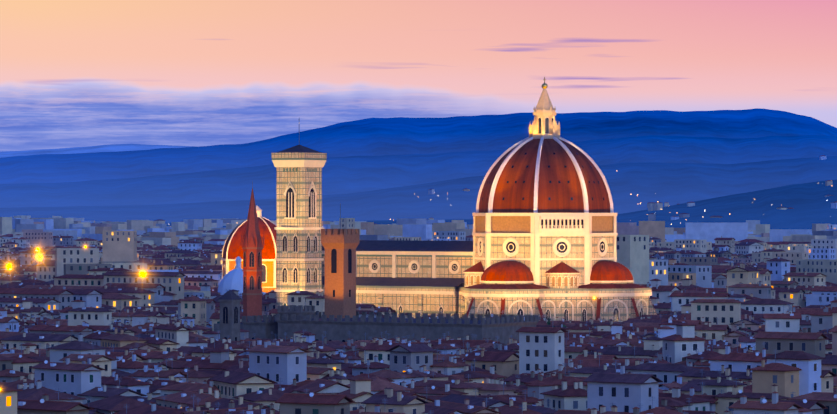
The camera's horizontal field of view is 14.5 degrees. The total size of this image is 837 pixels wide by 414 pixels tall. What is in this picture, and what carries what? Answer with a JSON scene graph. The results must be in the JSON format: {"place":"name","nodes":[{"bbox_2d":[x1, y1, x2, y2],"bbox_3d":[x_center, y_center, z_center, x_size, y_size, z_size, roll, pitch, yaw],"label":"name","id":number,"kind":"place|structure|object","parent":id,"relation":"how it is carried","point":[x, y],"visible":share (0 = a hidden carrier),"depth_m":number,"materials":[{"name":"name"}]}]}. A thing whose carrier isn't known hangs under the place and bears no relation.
{"place":"outdoors","nodes":[
{"label":"outdoors","id":0,"kind":"place"},
{"bbox_2d":[0,144,194,157],"bbox_3d":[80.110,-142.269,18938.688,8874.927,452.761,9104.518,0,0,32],"label":"mountain terrain","id":1,"kind":"structure","parent":0,"point":[110,148],"depth_m":17904.10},
{"bbox_2d":[214,181,263,331],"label":"church spire","id":2,"kind":"structure","parent":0,"point":[252,244],"depth_m":1185.84,"materials":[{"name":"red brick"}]},
{"bbox_2d":[0,108,836,183],"bbox_3d":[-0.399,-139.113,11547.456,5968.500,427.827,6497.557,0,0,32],"label":"mountain terrain","id":3,"kind":"structure","parent":0,"point":[385,136],"depth_m":10316.68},
{"bbox_2d":[0,135,836,207],"bbox_3d":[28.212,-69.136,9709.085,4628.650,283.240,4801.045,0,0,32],"label":"mountain slope","id":4,"kind":"structure","parent":0,"point":[348,174],"depth_m":8699.81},
{"bbox_2d":[0,156,836,222],"bbox_3d":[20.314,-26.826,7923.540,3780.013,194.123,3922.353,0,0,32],"label":"hill terrain","id":5,"kind":"structure","parent":0,"point":[671,184],"depth_m":7026.51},
{"bbox_2d":[0,0,836,151],"label":"sky","id":6,"kind":"structure","parent":0,"point":[74,73],"materials":[{"name":"pink"}]},
{"bbox_2d":[165,180,836,228],"bbox_3d":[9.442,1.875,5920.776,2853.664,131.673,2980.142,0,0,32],"label":"hill terrain","id":7,"kind":"structure","parent":0,"point":[810,203],"depth_m":5216.66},
{"bbox_2d":[101,155,836,224],"bbox_3d":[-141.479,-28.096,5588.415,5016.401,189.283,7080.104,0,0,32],"label":"lights","id":8,"kind":"object","parent":7,"relation":"on","point":[652,206],"visible":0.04,"depth_m":5502.05},
{"label":"ground","id":9,"kind":"structure","parent":0,"visible":0},
{"bbox_2d":[217,206,275,340],"bbox_3d":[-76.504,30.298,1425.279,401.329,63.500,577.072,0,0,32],"label":"domed chapel","id":10,"kind":"structure","parent":9,"relation":"on","point":[229,300],"depth_m":1732.11,"materials":[{"name":"brick"}]},
{"bbox_2d":[271,145,326,308],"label":"campanile","id":11,"kind":"structure","parent":9,"relation":"on","point":[298,259],"depth_m":1373.14,"materials":[{"name":"stone"}]},
{"bbox_2d":[242,203,538,344],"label":"crenellated fortress","id":12,"kind":"structure","parent":9,"relation":"on","point":[340,319],"depth_m":1136.39,"materials":[{"name":"stone"}]},
{"bbox_2d":[0,281,836,413],"bbox_3d":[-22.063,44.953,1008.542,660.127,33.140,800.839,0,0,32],"label":"city buildings","id":13,"kind":"structure","parent":9,"relation":"on","point":[740,348],"depth_m":825.99,"materials":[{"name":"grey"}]},
{"bbox_2d":[0,218,836,314],"bbox_3d":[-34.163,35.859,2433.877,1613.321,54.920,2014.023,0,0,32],"label":"city buildings","id":14,"kind":"structure","parent":9,"relation":"on","point":[117,270],"depth_m":1637.18,"materials":[{"name":"grey"}]},
{"bbox_2d":[0,215,836,246],"bbox_3d":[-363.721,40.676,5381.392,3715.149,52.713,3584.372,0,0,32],"label":"city buildings","id":15,"kind":"structure","parent":9,"relation":"on","point":[208,231],"depth_m":3951.08,"materials":[{"name":"grey"}]},
{"bbox_2d":[322,77,656,321],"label":"cathedral","id":16,"kind":"structure","parent":9,"relation":"on","point":[542,244],"depth_m":1330.91,"materials":[{"name":"stone"}]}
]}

